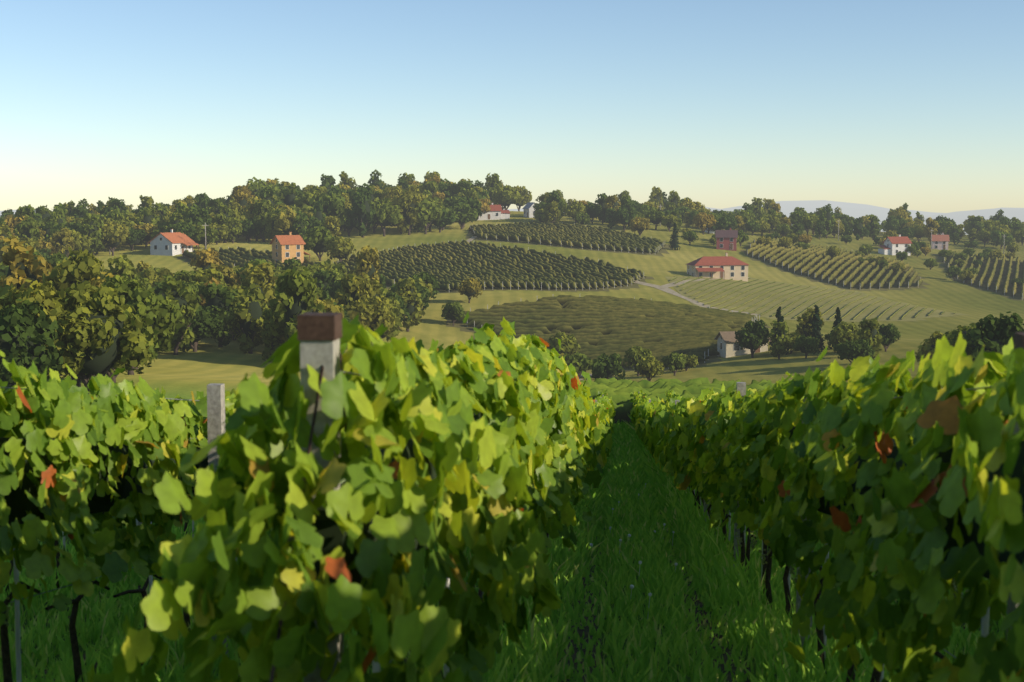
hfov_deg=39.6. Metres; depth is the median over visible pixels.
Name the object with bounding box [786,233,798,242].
tree
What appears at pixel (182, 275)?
tree
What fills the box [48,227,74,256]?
tree
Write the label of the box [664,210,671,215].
tree
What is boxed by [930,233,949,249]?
pink house
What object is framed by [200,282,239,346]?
tree
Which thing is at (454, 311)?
tree
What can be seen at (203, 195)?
tree
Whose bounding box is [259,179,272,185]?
tree
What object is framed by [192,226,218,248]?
tree
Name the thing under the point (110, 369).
tree
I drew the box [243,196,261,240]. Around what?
tree
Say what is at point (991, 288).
vineyard ground
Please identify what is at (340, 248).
tree
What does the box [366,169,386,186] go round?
tree
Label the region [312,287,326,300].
tree
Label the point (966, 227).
tree
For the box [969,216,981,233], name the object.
tree
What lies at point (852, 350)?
bush
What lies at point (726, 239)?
dark red house
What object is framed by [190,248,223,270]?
tree
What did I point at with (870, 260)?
tree
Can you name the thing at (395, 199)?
tree
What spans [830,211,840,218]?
tree
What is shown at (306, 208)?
tree
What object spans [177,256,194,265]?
vineyard ground
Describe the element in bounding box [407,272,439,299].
tree
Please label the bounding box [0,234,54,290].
tree
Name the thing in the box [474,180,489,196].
tree
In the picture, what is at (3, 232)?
tree
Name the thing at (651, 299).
vineyard posts
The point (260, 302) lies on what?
tree
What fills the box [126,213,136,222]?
tree
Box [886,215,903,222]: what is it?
tree
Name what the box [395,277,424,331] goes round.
tree
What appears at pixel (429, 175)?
tree
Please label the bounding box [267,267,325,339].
tree
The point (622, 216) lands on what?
tree
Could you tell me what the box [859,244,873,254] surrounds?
tree
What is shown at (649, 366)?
tree
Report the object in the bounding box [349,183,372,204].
tree
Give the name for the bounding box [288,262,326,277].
tree
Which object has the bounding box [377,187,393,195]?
tree
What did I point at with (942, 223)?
tree
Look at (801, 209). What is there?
tree
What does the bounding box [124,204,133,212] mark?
tree
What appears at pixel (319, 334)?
vineyard posts
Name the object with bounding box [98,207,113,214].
tree
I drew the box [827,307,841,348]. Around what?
tree
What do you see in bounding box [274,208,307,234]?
tree
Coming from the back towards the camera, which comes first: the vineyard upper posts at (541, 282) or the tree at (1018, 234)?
the tree at (1018, 234)
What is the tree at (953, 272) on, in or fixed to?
on the terrain ground at (209, 361)
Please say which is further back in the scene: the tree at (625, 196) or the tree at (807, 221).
the tree at (807, 221)
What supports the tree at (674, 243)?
on the terrain ground at (209, 361)
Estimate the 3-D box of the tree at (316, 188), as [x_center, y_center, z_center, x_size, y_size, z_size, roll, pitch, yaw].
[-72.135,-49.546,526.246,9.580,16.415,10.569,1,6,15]
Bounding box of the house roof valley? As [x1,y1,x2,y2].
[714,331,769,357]
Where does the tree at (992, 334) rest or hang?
on the terrain ground at (209, 361)
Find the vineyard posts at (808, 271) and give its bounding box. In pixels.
[747,239,920,288]
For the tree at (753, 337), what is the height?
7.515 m
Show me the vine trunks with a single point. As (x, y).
(877, 675)
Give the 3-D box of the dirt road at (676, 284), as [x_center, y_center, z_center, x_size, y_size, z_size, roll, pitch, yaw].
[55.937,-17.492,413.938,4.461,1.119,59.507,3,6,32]
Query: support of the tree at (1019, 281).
on the vineyard ground at (991, 288)
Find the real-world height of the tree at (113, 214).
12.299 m
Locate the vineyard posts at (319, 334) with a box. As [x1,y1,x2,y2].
[135,312,1023,681]
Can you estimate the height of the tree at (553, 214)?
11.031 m
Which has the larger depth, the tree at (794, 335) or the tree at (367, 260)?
the tree at (367, 260)
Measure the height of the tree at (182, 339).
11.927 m
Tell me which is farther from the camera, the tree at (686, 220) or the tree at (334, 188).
the tree at (686, 220)
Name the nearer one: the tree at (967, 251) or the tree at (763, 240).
the tree at (763, 240)
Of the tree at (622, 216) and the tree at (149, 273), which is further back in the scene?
the tree at (622, 216)
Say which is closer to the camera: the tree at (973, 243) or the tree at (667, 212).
the tree at (667, 212)
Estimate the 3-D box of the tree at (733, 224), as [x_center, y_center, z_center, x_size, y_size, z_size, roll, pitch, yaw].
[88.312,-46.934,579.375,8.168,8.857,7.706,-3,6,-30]
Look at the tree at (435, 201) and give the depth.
511.08 m
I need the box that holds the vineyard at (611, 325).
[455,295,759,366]
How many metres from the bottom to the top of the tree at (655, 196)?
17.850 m
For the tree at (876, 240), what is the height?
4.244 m
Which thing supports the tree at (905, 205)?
on the terrain ground at (209, 361)
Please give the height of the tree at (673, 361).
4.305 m
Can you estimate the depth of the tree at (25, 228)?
388.16 m
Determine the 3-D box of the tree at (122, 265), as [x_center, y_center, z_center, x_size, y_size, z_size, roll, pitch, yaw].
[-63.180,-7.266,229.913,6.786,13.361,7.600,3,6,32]
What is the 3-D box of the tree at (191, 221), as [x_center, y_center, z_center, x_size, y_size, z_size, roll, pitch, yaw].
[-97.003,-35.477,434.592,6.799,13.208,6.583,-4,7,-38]
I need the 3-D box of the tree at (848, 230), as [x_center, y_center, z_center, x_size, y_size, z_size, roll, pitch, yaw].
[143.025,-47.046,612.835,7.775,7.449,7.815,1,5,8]
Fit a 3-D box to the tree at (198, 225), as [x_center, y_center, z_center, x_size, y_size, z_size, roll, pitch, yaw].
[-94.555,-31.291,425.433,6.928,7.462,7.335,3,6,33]
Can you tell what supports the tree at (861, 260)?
on the vineyard ground at (767, 263)
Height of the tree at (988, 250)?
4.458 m
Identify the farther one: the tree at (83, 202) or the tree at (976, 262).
the tree at (976, 262)
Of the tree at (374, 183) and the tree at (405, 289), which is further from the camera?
the tree at (374, 183)
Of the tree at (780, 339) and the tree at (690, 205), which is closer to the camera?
the tree at (780, 339)
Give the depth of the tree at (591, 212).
568.40 m
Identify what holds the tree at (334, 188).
on the terrain ground at (209, 361)
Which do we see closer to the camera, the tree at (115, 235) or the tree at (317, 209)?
the tree at (115, 235)
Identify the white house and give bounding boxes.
[148,229,198,255]
[877,234,911,255]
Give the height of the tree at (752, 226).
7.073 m
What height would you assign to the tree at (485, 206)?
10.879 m
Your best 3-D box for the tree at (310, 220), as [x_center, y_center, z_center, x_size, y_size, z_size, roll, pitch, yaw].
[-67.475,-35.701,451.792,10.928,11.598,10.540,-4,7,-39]
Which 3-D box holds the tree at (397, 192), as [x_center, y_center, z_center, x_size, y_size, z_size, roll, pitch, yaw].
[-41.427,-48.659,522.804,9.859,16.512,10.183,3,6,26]
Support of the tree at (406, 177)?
on the terrain ground at (209, 361)
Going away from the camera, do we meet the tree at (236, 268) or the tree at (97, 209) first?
the tree at (236, 268)
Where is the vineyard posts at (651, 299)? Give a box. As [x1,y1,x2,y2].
[470,297,759,367]
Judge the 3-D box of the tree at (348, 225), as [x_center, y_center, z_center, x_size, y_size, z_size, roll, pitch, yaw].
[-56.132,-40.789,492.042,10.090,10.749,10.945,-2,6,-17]
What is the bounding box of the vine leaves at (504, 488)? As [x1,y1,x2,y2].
[0,310,1023,681]
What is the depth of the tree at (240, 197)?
476.58 m
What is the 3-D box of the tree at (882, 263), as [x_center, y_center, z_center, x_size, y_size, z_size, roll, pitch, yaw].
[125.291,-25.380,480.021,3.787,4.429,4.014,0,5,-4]
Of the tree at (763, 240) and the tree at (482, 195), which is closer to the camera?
the tree at (763, 240)
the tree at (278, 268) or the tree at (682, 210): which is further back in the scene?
the tree at (682, 210)
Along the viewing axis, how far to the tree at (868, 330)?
224.52 m
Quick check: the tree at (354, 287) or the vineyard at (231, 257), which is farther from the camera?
the vineyard at (231, 257)
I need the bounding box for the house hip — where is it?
[685,253,748,280]
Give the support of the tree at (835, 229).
on the terrain ground at (209, 361)
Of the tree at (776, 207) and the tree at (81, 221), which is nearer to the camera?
the tree at (81, 221)
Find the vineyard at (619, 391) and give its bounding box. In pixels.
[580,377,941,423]
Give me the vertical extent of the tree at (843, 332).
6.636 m
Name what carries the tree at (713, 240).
on the terrain ground at (209, 361)
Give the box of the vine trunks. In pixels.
[0,486,989,681]
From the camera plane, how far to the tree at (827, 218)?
603.65 m
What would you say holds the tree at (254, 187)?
on the terrain ground at (209, 361)
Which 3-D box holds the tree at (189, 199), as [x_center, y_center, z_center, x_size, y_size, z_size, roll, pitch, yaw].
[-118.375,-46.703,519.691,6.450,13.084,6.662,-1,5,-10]
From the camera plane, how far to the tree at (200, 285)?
228.39 m
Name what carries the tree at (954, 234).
on the terrain ground at (209, 361)
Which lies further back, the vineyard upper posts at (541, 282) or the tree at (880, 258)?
the tree at (880, 258)
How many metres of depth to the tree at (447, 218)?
504.69 m
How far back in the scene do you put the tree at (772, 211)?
620.80 m
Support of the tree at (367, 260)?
on the terrain ground at (209, 361)
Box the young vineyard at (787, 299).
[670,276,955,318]
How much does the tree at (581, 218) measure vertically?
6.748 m
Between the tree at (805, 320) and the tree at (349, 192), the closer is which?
the tree at (805, 320)
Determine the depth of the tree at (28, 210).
422.49 m
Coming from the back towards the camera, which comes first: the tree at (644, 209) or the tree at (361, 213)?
the tree at (644, 209)
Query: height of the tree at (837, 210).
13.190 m
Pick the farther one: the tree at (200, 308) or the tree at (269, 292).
the tree at (269, 292)
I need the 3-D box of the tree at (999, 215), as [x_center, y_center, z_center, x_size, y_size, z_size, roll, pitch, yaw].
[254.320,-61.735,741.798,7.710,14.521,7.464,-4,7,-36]
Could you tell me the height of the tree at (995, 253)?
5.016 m
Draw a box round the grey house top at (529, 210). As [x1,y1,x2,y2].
[522,202,534,217]
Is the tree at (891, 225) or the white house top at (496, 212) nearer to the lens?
the white house top at (496, 212)
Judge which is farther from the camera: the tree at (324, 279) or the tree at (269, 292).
the tree at (324, 279)
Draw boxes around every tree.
[0,209,16,217]
[0,223,11,237]
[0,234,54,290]
[0,236,39,261]
[0,265,8,278]
[0,279,83,375]
[0,284,67,300]
[0,299,66,391]
[4,214,32,235]
[10,236,39,249]
[13,217,40,240]
[15,204,34,221]
[26,251,40,269]
[32,213,42,221]
[35,205,51,219]
[36,220,44,227]
[36,238,57,254]
[37,227,45,236]
[37,248,50,257]
[39,221,53,236]
[41,252,67,271]
[42,246,104,295]
[43,216,52,223]
[46,280,156,396]
[48,222,82,236]
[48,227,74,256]
[49,203,66,222]
[50,208,66,228]
[63,202,71,213]
[65,325,135,379]
[66,217,79,221]
[67,200,74,215]
[68,272,122,298]
[70,219,84,225]
[70,229,91,254]
[71,206,87,218]
[71,375,80,386]
[76,198,88,208]
[76,213,104,254]
[86,203,99,214]
[88,204,103,212]
[97,208,129,219]
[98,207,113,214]
[98,221,129,255]
[100,217,111,223]
[100,274,184,374]
[101,254,145,285]
[103,197,116,207]
[106,309,160,382]
[109,199,126,212]
[112,214,134,246]
[120,210,131,216]
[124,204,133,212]
[125,277,178,368]
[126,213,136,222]
[126,227,146,250]
[131,207,144,214]
[132,275,154,293]
[133,223,157,247]
[135,206,156,244]
[135,260,151,273]
[136,267,174,287]
[137,195,153,207]
[140,265,159,275]
[149,206,160,240]
[151,225,167,239]
[152,202,166,218]
[153,282,165,295]
[160,273,198,354]
[162,210,177,222]
[163,295,214,347]
[165,221,196,238]
[166,203,191,225]
[168,212,187,226]
[171,201,186,212]
[174,270,195,282]
[177,281,201,303]
[182,196,193,206]
[183,203,202,224]
[188,309,223,351]
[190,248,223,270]
[191,208,211,243]
[191,224,206,246]
[191,281,231,296]
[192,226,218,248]
[192,267,224,283]
[193,196,208,208]
[195,192,206,198]
[198,277,222,305]
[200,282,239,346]
[206,197,225,213]
[208,212,217,223]
[208,223,228,244]
[210,263,236,286]
[213,202,233,242]
[223,283,269,353]
[226,284,241,290]
[227,202,242,213]
[227,217,242,242]
[229,290,265,307]
[230,184,254,202]
[230,270,243,287]
[232,189,251,236]
[232,208,245,241]
[232,289,238,339]
[233,265,241,272]
[234,263,246,277]
[237,259,265,284]
[239,266,274,305]
[240,218,261,241]
[242,261,277,288]
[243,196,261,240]
[246,177,260,197]
[252,199,273,241]
[258,186,283,207]
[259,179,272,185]
[259,185,282,194]
[261,259,284,272]
[261,308,284,361]
[264,297,281,308]
[265,178,276,184]
[265,212,283,238]
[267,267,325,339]
[272,183,287,190]
[272,298,344,344]
[273,181,295,187]
[273,203,296,213]
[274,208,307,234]
[277,182,302,208]
[281,257,301,269]
[286,185,302,197]
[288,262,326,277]
[290,204,323,216]
[290,216,309,238]
[296,210,317,229]
[298,190,321,208]
[302,185,324,191]
[303,225,334,260]
[307,185,327,194]
[308,192,349,224]
[308,202,325,222]
[311,222,325,227]
[312,270,333,290]
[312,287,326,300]
[316,259,346,274]
[319,174,335,190]
[322,216,340,236]
[325,280,341,298]
[326,236,356,261]
[327,185,346,195]
[327,268,343,286]
[329,189,355,200]
[333,302,350,321]
[334,272,375,306]
[335,170,357,189]
[338,184,352,190]
[339,192,351,230]
[340,201,352,230]
[340,209,357,235]
[341,296,394,334]
[344,310,369,352]
[348,188,375,237]
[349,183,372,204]
[349,245,380,281]
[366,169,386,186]
[366,184,378,227]
[367,199,382,232]
[371,180,382,187]
[371,197,402,235]
[371,279,389,344]
[373,191,384,199]
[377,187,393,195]
[378,184,402,226]
[379,274,385,288]
[379,306,402,341]
[380,287,396,295]
[381,294,404,320]
[384,292,410,326]
[386,186,402,228]
[389,282,430,310]
[392,195,406,233]
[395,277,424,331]
[397,172,414,186]
[398,178,408,189]
[398,189,422,234]
[402,186,428,230]
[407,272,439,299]
[408,180,419,184]
[410,184,425,192]
[413,200,423,232]
[414,199,442,233]
[414,278,432,299]
[421,192,438,202]
[421,196,448,230]
[423,171,439,182]
[423,181,439,195]
[431,208,455,232]
[432,175,445,186]
[432,191,444,203]
[438,178,450,197]
[439,203,459,229]
[441,302,465,325]
[443,197,481,228]
[449,182,458,197]
[451,203,477,229]
[453,192,468,197]
[456,180,474,194]
[456,278,483,302]
[465,188,481,221]
[473,186,489,204]
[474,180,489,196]
[475,189,488,203]
[478,198,490,212]
[484,173,501,204]
[491,185,520,209]
[514,185,531,210]
[533,201,547,210]
[533,208,547,221]
[535,192,549,203]
[543,199,567,221]
[543,201,560,222]
[544,191,562,213]
[546,332,580,354]
[553,189,565,199]
[563,200,586,222]
[563,352,592,376]
[567,198,576,205]
[569,200,587,204]
[574,213,589,224]
[584,203,603,223]
[591,353,625,379]
[595,193,607,223]
[604,194,620,224]
[605,208,615,228]
[612,206,636,230]
[617,190,628,203]
[618,198,628,205]
[619,195,631,205]
[621,197,634,226]
[623,345,655,375]
[629,217,650,236]
[633,202,641,208]
[635,204,654,216]
[637,355,663,381]
[642,201,657,208]
[645,207,664,229]
[648,186,664,210]
[661,214,678,231]
[661,352,687,375]
[662,192,668,211]
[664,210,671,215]
[665,190,681,210]
[669,222,679,250]
[670,207,689,220]
[670,210,682,230]
[680,199,695,210]
[680,231,698,244]
[682,228,691,234]
[683,354,698,370]
[684,211,691,227]
[687,210,707,228]
[692,207,711,213]
[692,212,716,234]
[693,201,705,209]
[705,212,719,233]
[709,237,716,245]
[711,215,730,231]
[718,212,730,229]
[722,211,734,216]
[724,215,737,229]
[729,209,740,214]
[733,215,745,230]
[734,209,753,230]
[735,319,769,357]
[738,230,748,245]
[742,202,756,215]
[746,220,760,235]
[751,197,765,219]
[756,220,770,235]
[756,236,771,244]
[760,212,780,232]
[762,198,774,213]
[766,233,773,238]
[768,209,775,230]
[768,307,788,354]
[768,320,791,358]
[770,202,781,227]
[772,232,779,238]
[774,223,792,235]
[776,212,787,219]
[778,236,792,247]
[780,217,791,235]
[785,331,804,353]
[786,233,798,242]
[788,209,806,224]
[792,223,803,236]
[792,335,819,358]
[795,207,805,212]
[795,307,823,336]
[797,242,809,248]
[798,213,817,234]
[798,234,811,243]
[809,305,827,351]
[814,207,822,213]
[814,220,825,238]
[818,204,835,237]
[825,245,840,257]
[825,329,836,346]
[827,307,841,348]
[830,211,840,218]
[830,321,859,343]
[832,219,844,238]
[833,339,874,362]
[834,207,842,214]
[837,214,848,225]
[837,223,852,235]
[841,235,851,244]
[845,216,853,226]
[852,217,865,239]
[857,257,865,264]
[857,317,882,359]
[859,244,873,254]
[860,216,870,226]
[862,228,868,239]
[865,214,882,239]
[866,257,875,262]
[873,237,881,244]
[876,256,886,263]
[877,323,900,351]
[878,259,888,267]
[881,220,885,230]
[883,230,898,236]
[884,219,899,230]
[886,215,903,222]
[887,206,912,219]
[891,263,905,271]
[896,219,909,236]
[896,251,907,260]
[897,227,917,238]
[898,202,910,216]
[906,244,916,252]
[907,219,923,226]
[909,224,925,240]
[911,240,919,254]
[913,211,924,222]
[913,250,921,256]
[914,330,951,364]
[918,241,925,248]
[920,247,930,255]
[923,217,939,244]
[923,258,937,269]
[934,215,945,220]
[935,219,946,234]
[938,249,953,257]
[940,323,980,346]
[942,222,952,241]
[944,217,956,225]
[945,266,961,280]
[948,226,960,244]
[953,259,964,266]
[953,311,1023,372]
[954,252,966,259]
[956,224,965,240]
[959,270,974,282]
[963,248,975,256]
[964,223,969,233]
[967,215,974,222]
[967,228,976,241]
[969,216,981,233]
[969,240,978,247]
[969,268,978,273]
[973,260,982,265]
[976,227,991,246]
[977,252,987,259]
[981,220,994,242]
[982,248,993,256]
[989,250,1004,259]
[990,225,1012,233]
[990,230,1012,248]
[992,209,1007,220]
[1000,217,1012,228]
[1005,252,1015,258]
[1006,242,1019,252]
[1011,220,1023,242]
[1011,278,1023,287]
[1012,229,1023,245]
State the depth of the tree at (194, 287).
222.96 m
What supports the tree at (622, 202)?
on the terrain ground at (209, 361)
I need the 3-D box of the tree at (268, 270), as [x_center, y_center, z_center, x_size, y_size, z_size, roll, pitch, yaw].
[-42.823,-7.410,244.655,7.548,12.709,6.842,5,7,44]
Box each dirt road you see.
[634,281,759,314]
[658,277,750,286]
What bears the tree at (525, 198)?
on the terrain ground at (209, 361)
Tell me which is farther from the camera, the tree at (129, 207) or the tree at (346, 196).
the tree at (129, 207)
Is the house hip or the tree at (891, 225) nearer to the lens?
the house hip
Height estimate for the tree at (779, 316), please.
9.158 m
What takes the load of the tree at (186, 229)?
on the terrain ground at (209, 361)
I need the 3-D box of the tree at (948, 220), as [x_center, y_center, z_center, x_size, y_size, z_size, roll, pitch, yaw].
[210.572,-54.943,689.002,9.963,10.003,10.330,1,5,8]
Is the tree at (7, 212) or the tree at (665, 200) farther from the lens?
the tree at (665, 200)
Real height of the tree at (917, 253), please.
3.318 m
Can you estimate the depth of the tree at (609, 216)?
549.48 m
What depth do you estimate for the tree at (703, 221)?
558.04 m
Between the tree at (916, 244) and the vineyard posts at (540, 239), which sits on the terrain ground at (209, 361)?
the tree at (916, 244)
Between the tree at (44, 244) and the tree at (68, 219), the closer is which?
the tree at (44, 244)
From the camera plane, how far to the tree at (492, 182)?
635.25 m
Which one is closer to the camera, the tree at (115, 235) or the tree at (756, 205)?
the tree at (115, 235)
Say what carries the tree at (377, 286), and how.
on the terrain ground at (209, 361)
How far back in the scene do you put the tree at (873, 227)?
631.41 m
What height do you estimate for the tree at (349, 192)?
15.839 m
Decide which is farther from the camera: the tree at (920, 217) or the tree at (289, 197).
the tree at (920, 217)
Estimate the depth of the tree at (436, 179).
614.89 m
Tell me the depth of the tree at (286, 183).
574.93 m
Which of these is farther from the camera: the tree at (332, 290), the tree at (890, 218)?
the tree at (890, 218)
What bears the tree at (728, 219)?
on the terrain ground at (209, 361)
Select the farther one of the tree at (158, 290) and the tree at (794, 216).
the tree at (794, 216)
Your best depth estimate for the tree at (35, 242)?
369.52 m
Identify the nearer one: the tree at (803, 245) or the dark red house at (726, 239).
the dark red house at (726, 239)
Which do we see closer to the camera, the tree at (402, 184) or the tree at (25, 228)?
the tree at (25, 228)
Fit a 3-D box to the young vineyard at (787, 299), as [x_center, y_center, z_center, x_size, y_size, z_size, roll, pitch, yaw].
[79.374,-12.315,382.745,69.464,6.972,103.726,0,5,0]
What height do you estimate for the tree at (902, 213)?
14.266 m
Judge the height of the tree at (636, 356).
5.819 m
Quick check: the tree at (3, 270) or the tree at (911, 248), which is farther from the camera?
the tree at (911, 248)
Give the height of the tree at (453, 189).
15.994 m
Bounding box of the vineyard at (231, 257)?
[182,247,317,268]
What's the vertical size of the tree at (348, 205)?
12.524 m
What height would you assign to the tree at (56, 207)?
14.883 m
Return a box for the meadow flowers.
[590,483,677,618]
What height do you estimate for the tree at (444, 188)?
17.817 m
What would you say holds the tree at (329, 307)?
on the terrain ground at (209, 361)
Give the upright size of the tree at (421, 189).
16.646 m
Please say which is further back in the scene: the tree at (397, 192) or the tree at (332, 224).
the tree at (397, 192)
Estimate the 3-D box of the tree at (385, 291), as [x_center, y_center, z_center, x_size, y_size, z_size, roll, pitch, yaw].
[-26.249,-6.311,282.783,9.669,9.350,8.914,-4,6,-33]
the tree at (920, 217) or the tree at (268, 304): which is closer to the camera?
the tree at (268, 304)
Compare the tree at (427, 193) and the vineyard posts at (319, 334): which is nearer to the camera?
the vineyard posts at (319, 334)
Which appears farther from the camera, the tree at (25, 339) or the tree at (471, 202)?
the tree at (471, 202)
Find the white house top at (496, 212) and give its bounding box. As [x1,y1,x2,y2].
[478,203,509,219]
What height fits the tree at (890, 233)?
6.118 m
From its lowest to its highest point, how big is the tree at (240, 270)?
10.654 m
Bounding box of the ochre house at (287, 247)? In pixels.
[270,232,309,262]
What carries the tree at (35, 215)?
on the terrain ground at (209, 361)
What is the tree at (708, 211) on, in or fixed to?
on the terrain ground at (209, 361)
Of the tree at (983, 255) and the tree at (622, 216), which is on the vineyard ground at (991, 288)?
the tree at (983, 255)
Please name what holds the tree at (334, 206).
on the terrain ground at (209, 361)
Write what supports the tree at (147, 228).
on the terrain ground at (209, 361)
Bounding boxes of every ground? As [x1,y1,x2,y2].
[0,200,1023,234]
[1,211,1023,681]
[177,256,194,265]
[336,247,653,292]
[446,304,770,371]
[466,231,673,256]
[741,242,928,290]
[932,254,1023,299]
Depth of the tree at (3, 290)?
138.46 m
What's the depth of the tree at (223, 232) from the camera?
432.41 m
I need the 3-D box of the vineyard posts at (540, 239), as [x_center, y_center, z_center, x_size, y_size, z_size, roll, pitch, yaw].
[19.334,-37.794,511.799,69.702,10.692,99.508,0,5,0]
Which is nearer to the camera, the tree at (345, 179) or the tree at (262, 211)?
the tree at (262, 211)
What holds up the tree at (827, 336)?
on the terrain ground at (209, 361)
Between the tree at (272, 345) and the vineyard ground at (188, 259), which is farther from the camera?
the vineyard ground at (188, 259)
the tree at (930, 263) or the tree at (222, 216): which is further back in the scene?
the tree at (930, 263)
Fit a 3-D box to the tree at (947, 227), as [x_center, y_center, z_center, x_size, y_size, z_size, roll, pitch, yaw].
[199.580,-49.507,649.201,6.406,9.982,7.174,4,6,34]
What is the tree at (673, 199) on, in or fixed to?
on the terrain ground at (209, 361)
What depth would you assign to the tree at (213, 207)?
491.55 m
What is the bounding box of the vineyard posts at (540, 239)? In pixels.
[470,220,663,251]
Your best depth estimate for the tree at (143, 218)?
432.12 m
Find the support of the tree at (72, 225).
on the terrain ground at (209, 361)
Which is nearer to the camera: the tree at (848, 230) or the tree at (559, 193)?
the tree at (848, 230)
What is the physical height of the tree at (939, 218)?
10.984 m
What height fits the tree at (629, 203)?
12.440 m
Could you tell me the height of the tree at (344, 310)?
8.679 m
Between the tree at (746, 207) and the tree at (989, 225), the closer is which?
the tree at (746, 207)
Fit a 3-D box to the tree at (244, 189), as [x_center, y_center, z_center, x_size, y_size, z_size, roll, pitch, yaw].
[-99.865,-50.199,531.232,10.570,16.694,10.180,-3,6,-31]
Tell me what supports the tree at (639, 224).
on the terrain ground at (209, 361)
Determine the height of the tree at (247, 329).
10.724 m
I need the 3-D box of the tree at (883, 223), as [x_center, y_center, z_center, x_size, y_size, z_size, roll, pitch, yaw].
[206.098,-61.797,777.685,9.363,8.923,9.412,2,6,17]
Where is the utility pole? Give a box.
[202,223,208,248]
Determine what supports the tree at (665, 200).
on the terrain ground at (209, 361)
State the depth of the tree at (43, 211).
467.93 m
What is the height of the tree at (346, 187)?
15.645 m
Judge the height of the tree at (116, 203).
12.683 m
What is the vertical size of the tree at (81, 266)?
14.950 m
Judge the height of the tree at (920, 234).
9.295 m
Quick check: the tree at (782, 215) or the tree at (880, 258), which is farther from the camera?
the tree at (782, 215)
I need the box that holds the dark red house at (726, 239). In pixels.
[715,228,737,250]
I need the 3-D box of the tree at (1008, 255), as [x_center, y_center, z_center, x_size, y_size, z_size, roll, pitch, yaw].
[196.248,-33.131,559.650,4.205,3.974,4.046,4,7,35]
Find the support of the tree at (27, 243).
on the terrain ground at (209, 361)
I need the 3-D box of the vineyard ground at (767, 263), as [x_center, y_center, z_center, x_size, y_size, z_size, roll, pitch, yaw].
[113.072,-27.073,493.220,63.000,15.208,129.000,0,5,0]
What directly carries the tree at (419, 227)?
on the terrain ground at (209, 361)
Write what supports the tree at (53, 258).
on the terrain ground at (209, 361)
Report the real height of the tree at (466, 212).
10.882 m
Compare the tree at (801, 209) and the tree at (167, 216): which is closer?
the tree at (167, 216)
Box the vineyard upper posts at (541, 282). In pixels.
[333,240,627,290]
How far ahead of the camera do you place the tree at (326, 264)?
318.32 m
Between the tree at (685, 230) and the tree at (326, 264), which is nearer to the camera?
the tree at (326, 264)
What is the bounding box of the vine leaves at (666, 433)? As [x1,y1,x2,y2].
[168,358,722,490]
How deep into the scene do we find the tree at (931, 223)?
630.86 m
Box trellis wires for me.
[0,370,991,662]
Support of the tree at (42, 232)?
on the terrain ground at (209, 361)
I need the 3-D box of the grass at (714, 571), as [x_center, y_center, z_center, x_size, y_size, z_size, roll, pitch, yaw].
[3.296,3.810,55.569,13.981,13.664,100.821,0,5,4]
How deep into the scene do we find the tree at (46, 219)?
430.33 m
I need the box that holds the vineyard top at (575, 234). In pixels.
[469,221,665,252]
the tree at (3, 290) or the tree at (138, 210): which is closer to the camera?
the tree at (3, 290)
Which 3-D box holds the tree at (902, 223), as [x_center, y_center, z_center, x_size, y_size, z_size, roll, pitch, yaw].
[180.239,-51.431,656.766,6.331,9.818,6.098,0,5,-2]
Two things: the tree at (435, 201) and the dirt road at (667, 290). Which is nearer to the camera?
the dirt road at (667, 290)
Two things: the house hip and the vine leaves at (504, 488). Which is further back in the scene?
the house hip
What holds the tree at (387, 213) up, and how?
on the terrain ground at (209, 361)
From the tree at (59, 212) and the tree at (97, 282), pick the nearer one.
the tree at (97, 282)
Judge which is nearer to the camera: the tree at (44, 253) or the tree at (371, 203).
the tree at (44, 253)
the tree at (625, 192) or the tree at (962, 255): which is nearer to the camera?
the tree at (962, 255)
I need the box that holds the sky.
[0,0,1023,212]
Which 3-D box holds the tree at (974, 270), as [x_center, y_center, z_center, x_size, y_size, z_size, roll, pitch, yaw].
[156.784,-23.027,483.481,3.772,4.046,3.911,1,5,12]
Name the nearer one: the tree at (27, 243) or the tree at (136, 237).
the tree at (27, 243)
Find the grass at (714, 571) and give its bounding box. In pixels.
[0,415,1006,681]
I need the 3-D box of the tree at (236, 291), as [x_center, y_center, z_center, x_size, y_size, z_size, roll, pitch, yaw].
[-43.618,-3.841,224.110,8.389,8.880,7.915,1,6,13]
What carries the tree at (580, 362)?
on the terrain ground at (209, 361)
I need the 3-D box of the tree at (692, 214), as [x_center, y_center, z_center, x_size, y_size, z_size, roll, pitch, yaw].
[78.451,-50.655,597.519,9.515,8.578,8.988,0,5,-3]
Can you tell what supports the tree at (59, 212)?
on the terrain ground at (209, 361)
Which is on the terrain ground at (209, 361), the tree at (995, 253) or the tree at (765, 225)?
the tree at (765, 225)
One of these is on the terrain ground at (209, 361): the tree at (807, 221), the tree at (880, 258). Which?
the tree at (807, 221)

